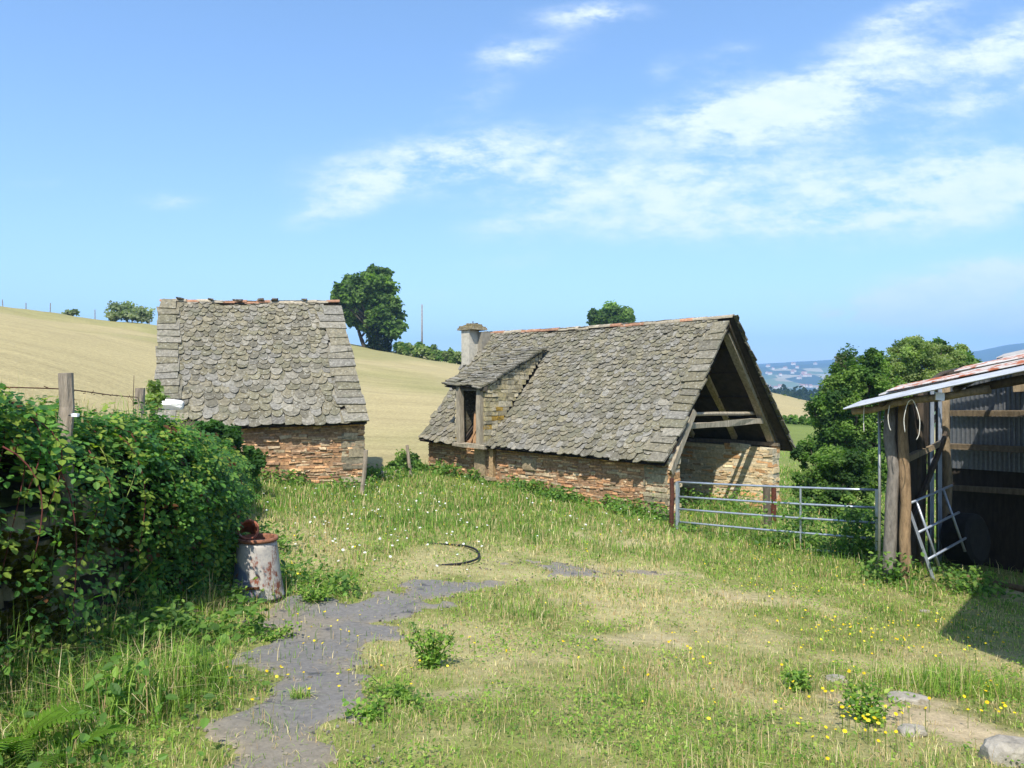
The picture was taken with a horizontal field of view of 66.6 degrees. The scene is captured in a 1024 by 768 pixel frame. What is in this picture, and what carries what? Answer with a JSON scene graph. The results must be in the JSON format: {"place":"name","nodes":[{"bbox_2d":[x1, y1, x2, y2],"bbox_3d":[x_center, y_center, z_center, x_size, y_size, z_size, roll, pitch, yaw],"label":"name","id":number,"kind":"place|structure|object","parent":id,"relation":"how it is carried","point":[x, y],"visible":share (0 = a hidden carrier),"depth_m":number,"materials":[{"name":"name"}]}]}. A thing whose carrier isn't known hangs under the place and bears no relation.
{"place":"outdoors","nodes":[
{"label":"outdoors","id":0,"kind":"place"},
{"bbox_2d":[186,558,669,767],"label":"path","id":1,"kind":"structure","parent":0,"point":[375,611],"depth_m":6.31,"materials":[{"name":"grey gravel"}]},
{"bbox_2d":[267,681,317,700],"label":"grass tuft","id":2,"kind":"object","parent":1,"relation":"on","point":[297,694],"visible":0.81,"depth_m":5.35,"materials":[{"name":"green plant"}]},
{"bbox_2d":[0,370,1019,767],"bbox_3d":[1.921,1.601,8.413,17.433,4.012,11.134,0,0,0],"label":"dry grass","id":3,"kind":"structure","parent":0,"point":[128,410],"depth_m":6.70,"materials":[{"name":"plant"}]},
{"bbox_2d":[0,306,1023,767],"bbox_3d":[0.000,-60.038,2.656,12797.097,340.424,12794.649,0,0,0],"label":"ground","id":4,"kind":"structure","parent":0,"point":[404,396],"depth_m":8.75,"materials":[{"name":"plant"}]},
{"bbox_2d":[1,654,75,680],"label":"fern","id":5,"kind":"object","parent":4,"relation":"on","point":[36,663],"visible":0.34,"depth_m":5.20,"materials":[{"name":"green plant"}]},
{"bbox_2d":[0,701,112,760],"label":"fern","id":6,"kind":"object","parent":4,"relation":"on","point":[50,719],"visible":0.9,"depth_m":4.17,"materials":[{"name":"green plant"}]},
{"bbox_2d":[61,309,80,315],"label":"bush","id":7,"kind":"object","parent":4,"relation":"on","point":[74,312],"visible":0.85,"depth_m":115.79,"materials":[{"name":"green plant"}]},
{"bbox_2d":[37,723,141,767],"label":"fern","id":8,"kind":"object","parent":4,"relation":"on","point":[102,731],"visible":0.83,"depth_m":4.10,"materials":[{"name":"green plant"}]},
{"bbox_2d":[0,489,201,667],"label":"retaining wall","id":9,"kind":"structure","parent":4,"relation":"on","point":[18,562],"depth_m":5.82,"materials":[{"name":"stone"}]},
{"bbox_2d":[57,373,75,503],"bbox_3d":[-3.537,0.455,6.199,0.142,1.089,0.139,0,0,0],"label":"fence post","id":10,"kind":"object","parent":9,"relation":"on","point":[66,394],"visible":0.53,"depth_m":6.16,"materials":[{"name":"grey wood"}]},
{"bbox_2d":[68,413,79,416],"bbox_3d":[-3.457,0.245,6.151,0.077,0.029,0.042,0,0,0],"label":"fence insulator","id":11,"kind":"object","parent":10,"relation":"attached to","point":[74,415],"visible":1,"depth_m":6.13,"materials":[{"name":"white plastic"}]},
{"bbox_2d":[104,300,155,323],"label":"bush","id":12,"kind":"object","parent":4,"relation":"on","point":[126,311],"visible":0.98,"depth_m":106.88,"materials":[{"name":"green plant"}]},
{"bbox_2d":[0,383,264,682],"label":"bramble hedge","id":13,"kind":"object","parent":4,"relation":"on","point":[187,500],"visible":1,"depth_m":6.88,"materials":[{"name":"plant"}]},
{"bbox_2d":[129,381,133,413],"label":"dead stalk","id":14,"kind":"object","parent":13,"relation":"on","point":[133,395],"visible":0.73,"depth_m":9.00,"materials":[{"name":"brown plant"}]},
{"bbox_2d":[135,388,144,418],"bbox_3d":[-4.437,0.500,9.299,0.129,0.907,0.128,0,0,0],"label":"fence post","id":15,"kind":"object","parent":4,"relation":"on","point":[140,393],"visible":0.29,"depth_m":9.25,"materials":[{"name":"grey wood"}]},
{"bbox_2d":[7,386,137,397],"bbox_3d":[-4.275,0.072,6.870,1.545,0.193,4.500,0,0,15],"label":"barbed wire","id":16,"kind":"object","parent":15,"relation":"attached to","point":[74,390],"visible":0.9,"depth_m":6.67,"materials":[{"name":"metal"}]},
{"bbox_2d":[0,630,314,748],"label":"grass tuft","id":17,"kind":"object","parent":4,"relation":"on","point":[157,698],"visible":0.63,"depth_m":4.77,"materials":[{"name":"green plant"}]},
{"bbox_2d":[145,379,170,415],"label":"bush","id":18,"kind":"object","parent":4,"relation":"on","point":[154,392],"visible":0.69,"depth_m":11.27,"materials":[{"name":"green plant"}]},
{"bbox_2d":[63,620,309,727],"bbox_3d":[-2.177,1.914,5.363,1.742,0.556,1.812,0,0,-24],"label":"grass tuft","id":19,"kind":"object","parent":4,"relation":"on","point":[188,666],"visible":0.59,"depth_m":5.39,"materials":[{"name":"green plant"}]},
{"bbox_2d":[190,418,267,477],"bbox_3d":[-5.851,1.632,16.132,1.600,1.851,0.989,0,0,0],"label":"bush","id":20,"kind":"object","parent":4,"relation":"on","point":[256,458],"visible":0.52,"depth_m":16.03,"materials":[{"name":"green plant"}]},
{"bbox_2d":[232,533,285,602],"bbox_3d":[-2.841,2.039,8.700,0.608,0.672,0.608,0,0,0],"label":"metal drum","id":21,"kind":"object","parent":4,"relation":"on","point":[258,556],"visible":0.77,"depth_m":8.50,"materials":[{"name":"paint"}]},
{"bbox_2d":[237,519,258,539],"bbox_3d":[-3.003,1.685,8.849,0.236,0.335,0.395,0,0,-24],"label":"clay pipe","id":22,"kind":"object","parent":21,"relation":"in","point":[251,526],"visible":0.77,"depth_m":8.80,"materials":[{"name":"ceramic"}]},
{"bbox_2d":[154,297,368,485],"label":"stone outbuilding","id":23,"kind":"structure","parent":4,"relation":"on","point":[277,379],"depth_m":19.61,"materials":[{"name":"stone"}]},
{"bbox_2d":[243,614,301,642],"bbox_3d":[-2.194,2.296,7.145,0.534,0.245,0.349,0,0,-19],"label":"leafy weed","id":24,"kind":"object","parent":4,"relation":"on","point":[277,634],"visible":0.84,"depth_m":7.16,"materials":[{"name":"green plant"}]},
{"bbox_2d":[292,576,339,602],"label":"leafy weed","id":25,"kind":"object","parent":4,"relation":"on","point":[315,596],"visible":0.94,"depth_m":8.66,"materials":[{"name":"green plant"}]},
{"bbox_2d":[332,273,366,346],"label":"broadleaf tree","id":26,"kind":"object","parent":4,"relation":"on","point":[354,321],"visible":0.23,"depth_m":114.93,"materials":[{"name":"green plant"}]},
{"bbox_2d":[360,450,367,493],"bbox_3d":[-3.480,2.099,18.304,0.200,1.107,0.109,0,0,0],"label":"fence post","id":27,"kind":"object","parent":4,"relation":"on","point":[364,468],"visible":0.88,"depth_m":18.26,"materials":[{"name":"grey wood"}]},
{"bbox_2d":[341,690,390,721],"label":"leafy weed","id":28,"kind":"object","parent":4,"relation":"on","point":[370,711],"visible":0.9,"depth_m":4.96,"materials":[{"name":"green plant"}]},
{"bbox_2d":[330,263,408,351],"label":"broadleaf tree","id":29,"kind":"object","parent":4,"relation":"on","point":[371,300],"visible":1,"depth_m":111.72,"materials":[{"name":"green plant"}]},
{"bbox_2d":[362,670,429,710],"bbox_3d":[-0.806,2.147,5.335,0.395,0.227,0.642,0,0,-19],"label":"leafy weed","id":30,"kind":"object","parent":4,"relation":"on","point":[399,690],"visible":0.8,"depth_m":5.40,"materials":[{"name":"green plant"}]},
{"bbox_2d":[367,448,428,474],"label":"bush","id":31,"kind":"object","parent":4,"relation":"on","point":[401,458],"visible":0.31,"depth_m":22.27,"materials":[{"name":"green plant"}]},
{"bbox_2d":[392,342,404,353],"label":"bush","id":32,"kind":"object","parent":4,"relation":"on","point":[394,346],"visible":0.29,"depth_m":110.69,"materials":[{"name":"green plant"}]},
{"bbox_2d":[406,445,411,475],"bbox_3d":[-2.791,2.134,21.205,0.203,0.962,0.102,0,0,0],"label":"fence post","id":33,"kind":"object","parent":4,"relation":"on","point":[408,457],"visible":0.8,"depth_m":21.17,"materials":[{"name":"grey wood"}]},
{"bbox_2d":[421,304,422,357],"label":"utility pole","id":34,"kind":"object","parent":4,"relation":"on","point":[422,324],"visible":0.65,"depth_m":108.92,"materials":[{"name":"grey wood"}]},
{"bbox_2d":[396,341,460,364],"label":"field hedge","id":35,"kind":"object","parent":4,"relation":"on","point":[431,352],"visible":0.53,"depth_m":106.42,"materials":[{"name":"green plant"}]},
{"bbox_2d":[404,619,463,669],"bbox_3d":[-0.646,2.160,6.356,0.438,0.432,0.393,0,0,26],"label":"leafy weed","id":36,"kind":"object","parent":4,"relation":"on","point":[429,657],"visible":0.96,"depth_m":6.33,"materials":[{"name":"green plant"}]},
{"bbox_2d":[425,542,480,565],"bbox_3d":[-1.028,2.613,12.052,0.985,0.100,2.026,0,0,-16],"label":"water hose","id":37,"kind":"object","parent":4,"relation":"on","point":[470,561],"visible":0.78,"depth_m":11.60,"materials":[{"name":"black rubber"}]},
{"bbox_2d":[266,472,654,569],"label":"white flowers","id":38,"kind":"object","parent":4,"relation":"on","point":[390,556],"visible":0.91,"depth_m":12.90,"materials":[{"name":"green plant"}]},
{"bbox_2d":[0,404,1023,767],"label":"grass","id":39,"kind":"structure","parent":4,"relation":"on","point":[284,504],"depth_m":8.35,"materials":[{"name":"green plant"}]},
{"bbox_2d":[0,518,1023,767],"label":"clover","id":40,"kind":"object","parent":4,"relation":"on","point":[594,738],"visible":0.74,"depth_m":5.48,"materials":[{"name":"green plant"}]},
{"bbox_2d":[0,456,1023,767],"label":"weeds","id":41,"kind":"object","parent":4,"relation":"on","point":[150,620],"visible":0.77,"depth_m":9.05,"materials":[{"name":"green plant"}]},
{"bbox_2d":[418,314,795,516],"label":"stone barn","id":42,"kind":"structure","parent":4,"relation":"on","point":[632,410],"depth_m":20.56,"materials":[{"name":"stone"}]},
{"bbox_2d":[586,299,636,325],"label":"broadleaf tree","id":43,"kind":"object","parent":4,"relation":"on","point":[611,312],"visible":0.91,"depth_m":124.13,"materials":[{"name":"green plant"}]},
{"bbox_2d":[226,467,1019,767],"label":"yellow flowers","id":44,"kind":"object","parent":4,"relation":"on","point":[868,720],"visible":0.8,"depth_m":6.40,"materials":[{"name":"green plant"}]},
{"bbox_2d":[669,478,673,527],"bbox_3d":[3.358,2.690,16.390,0.109,1.423,0.105,0,0,-26],"label":"gate post","id":45,"kind":"object","parent":4,"relation":"on","point":[671,513],"visible":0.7,"depth_m":16.35,"materials":[{"name":"wood"}]},
{"bbox_2d":[763,487,771,526],"bbox_3d":[5.768,3.016,17.599,0.196,1.475,0.186,0,0,-18],"label":"wooden post","id":46,"kind":"object","parent":4,"relation":"on","point":[766,491],"visible":0.38,"depth_m":17.54,"materials":[{"name":"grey wood"}]},
{"bbox_2d":[771,485,776,522],"bbox_3d":[6.251,3.160,18.607,0.138,1.482,0.148,0,0,-22],"label":"iron post","id":47,"kind":"object","parent":4,"relation":"on","point":[773,496],"visible":0.27,"depth_m":18.56,"materials":[{"name":"metal"}]},
{"bbox_2d":[676,481,877,555],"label":"field gate","id":48,"kind":"structure","parent":4,"relation":"on","point":[678,497],"depth_m":14.81,"materials":[{"name":"metal"}]},
{"bbox_2d":[776,658,815,693],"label":"leafy weed","id":49,"kind":"object","parent":4,"relation":"on","point":[792,675],"visible":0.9,"depth_m":5.97,"materials":[{"name":"green plant"}]},
{"bbox_2d":[782,414,845,425],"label":"field hedge","id":50,"kind":"object","parent":4,"relation":"on","point":[795,419],"visible":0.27,"depth_m":65.68,"materials":[{"name":"green plant"}]},
{"bbox_2d":[825,674,847,682],"bbox_3d":[2.642,2.409,6.360,0.164,0.057,0.107,0,0,0],"label":"loose stone","id":51,"kind":"object","parent":4,"relation":"on","point":[831,678],"visible":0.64,"depth_m":6.33,"materials":[{"name":"grey stone"}]},
{"bbox_2d":[789,440,887,523],"bbox_3d":[8.934,2.773,21.469,2.132,2.398,2.564,0,0,-34],"label":"bush","id":52,"kind":"object","parent":4,"relation":"on","point":[835,467],"visible":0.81,"depth_m":21.08,"materials":[{"name":"green plant"}]},
{"bbox_2d":[824,353,858,390],"bbox_3d":[13.131,1.486,30.977,1.364,5.522,1.091,0,0,0],"label":"broadleaf tree","id":53,"kind":"object","parent":4,"relation":"on","point":[836,357],"visible":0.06,"depth_m":30.84,"materials":[{"name":"green plant"}]},
{"bbox_2d":[767,384,934,400],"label":"distant wood","id":54,"kind":"object","parent":4,"relation":"on","point":[803,393],"visible":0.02,"depth_m":441.83,"materials":[{"name":"green plant"}]},
{"bbox_2d":[802,343,908,485],"bbox_3d":[12.873,1.384,29.030,4.011,5.826,2.583,0,0,0],"label":"broadleaf tree","id":55,"kind":"object","parent":4,"relation":"on","point":[866,378],"visible":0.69,"depth_m":28.57,"materials":[{"name":"green plant"}]},
{"bbox_2d":[834,678,909,727],"bbox_3d":[2.354,2.160,5.229,0.496,0.293,0.471,0,0,-42],"label":"leafy weed","id":56,"kind":"object","parent":4,"relation":"on","point":[862,708],"visible":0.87,"depth_m":5.19,"materials":[{"name":"green plant"}]},
{"bbox_2d":[887,691,930,705],"bbox_3d":[2.934,2.340,5.780,0.279,0.078,0.181,0,0,11],"label":"loose stone","id":57,"kind":"object","parent":4,"relation":"on","point":[920,699],"visible":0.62,"depth_m":5.73,"materials":[{"name":"white stone"}]},
{"bbox_2d":[897,723,927,737],"bbox_3d":[2.513,2.188,4.900,0.164,0.082,0.107,0,0,0],"label":"loose stone","id":58,"kind":"object","parent":4,"relation":"on","point":[911,728],"visible":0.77,"depth_m":4.87,"materials":[{"name":"white stone"}]},
{"bbox_2d":[863,651,996,699],"bbox_3d":[3.341,2.360,6.372,1.372,0.402,1.155,0,0,0],"label":"grass tuft","id":59,"kind":"object","parent":4,"relation":"on","point":[932,684],"visible":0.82,"depth_m":6.27,"materials":[{"name":"green plant"}]},
{"bbox_2d":[843,350,1023,584],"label":"open shed","id":60,"kind":"structure","parent":4,"relation":"on","point":[976,460],"depth_m":14.10,"materials":[{"name":"metal"}]},
{"bbox_2d":[903,399,919,439],"bbox_3d":[5.884,0.523,11.477,0.021,0.594,0.230,0,0,-43],"label":"baler twine","id":61,"kind":"object","parent":60,"relation":"hanging from","point":[918,415],"visible":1,"depth_m":11.44,"materials":[{"name":"white plastic"}]},
{"bbox_2d":[884,334,982,422],"bbox_3d":[19.148,1.266,36.375,5.944,7.145,3.677,0,0,0],"label":"broadleaf tree","id":62,"kind":"object","parent":4,"relation":"on","point":[919,359],"visible":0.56,"depth_m":35.51,"materials":[{"name":"green plant"}]},
{"bbox_2d":[911,484,966,579],"bbox_3d":[6.970,2.394,12.700,1.939,1.329,0.370,0,0,-41],"label":"metal hurdle","id":63,"kind":"object","parent":4,"relation":"on","point":[921,545],"visible":0.88,"depth_m":12.41,"materials":[{"name":"metal"}]},
{"bbox_2d":[920,336,981,368],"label":"broadleaf tree","id":64,"kind":"object","parent":4,"relation":"on","point":[969,354],"visible":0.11,"depth_m":41.51,"materials":[{"name":"green plant"}]},
{"bbox_2d":[940,512,990,564],"bbox_3d":[7.986,2.726,13.736,0.916,0.922,0.584,0,0,-35],"label":"round bale","id":65,"kind":"object","parent":4,"relation":"on","point":[973,529],"visible":0.91,"depth_m":13.51,"materials":[{"name":"plastic"}]},
{"bbox_2d":[914,654,1023,702],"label":"grass tuft","id":66,"kind":"object","parent":4,"relation":"on","point":[979,687],"visible":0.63,"depth_m":6.35,"materials":[{"name":"green plant"}]},
{"bbox_2d":[951,572,1023,591],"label":"timber sill","id":67,"kind":"structure","parent":4,"relation":"on","point":[1017,587],"depth_m":12.13,"materials":[{"name":"brown wood"}]},
{"bbox_2d":[978,734,1023,767],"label":"loose stone","id":68,"kind":"object","parent":4,"relation":"on","point":[1011,747],"visible":0.91,"depth_m":4.43,"materials":[{"name":"white stone"}]},
{"bbox_2d":[0,0,1023,363],"label":"sky","id":69,"kind":"structure","parent":0,"point":[824,176],"materials":[{"name":"blue"}]}
]}

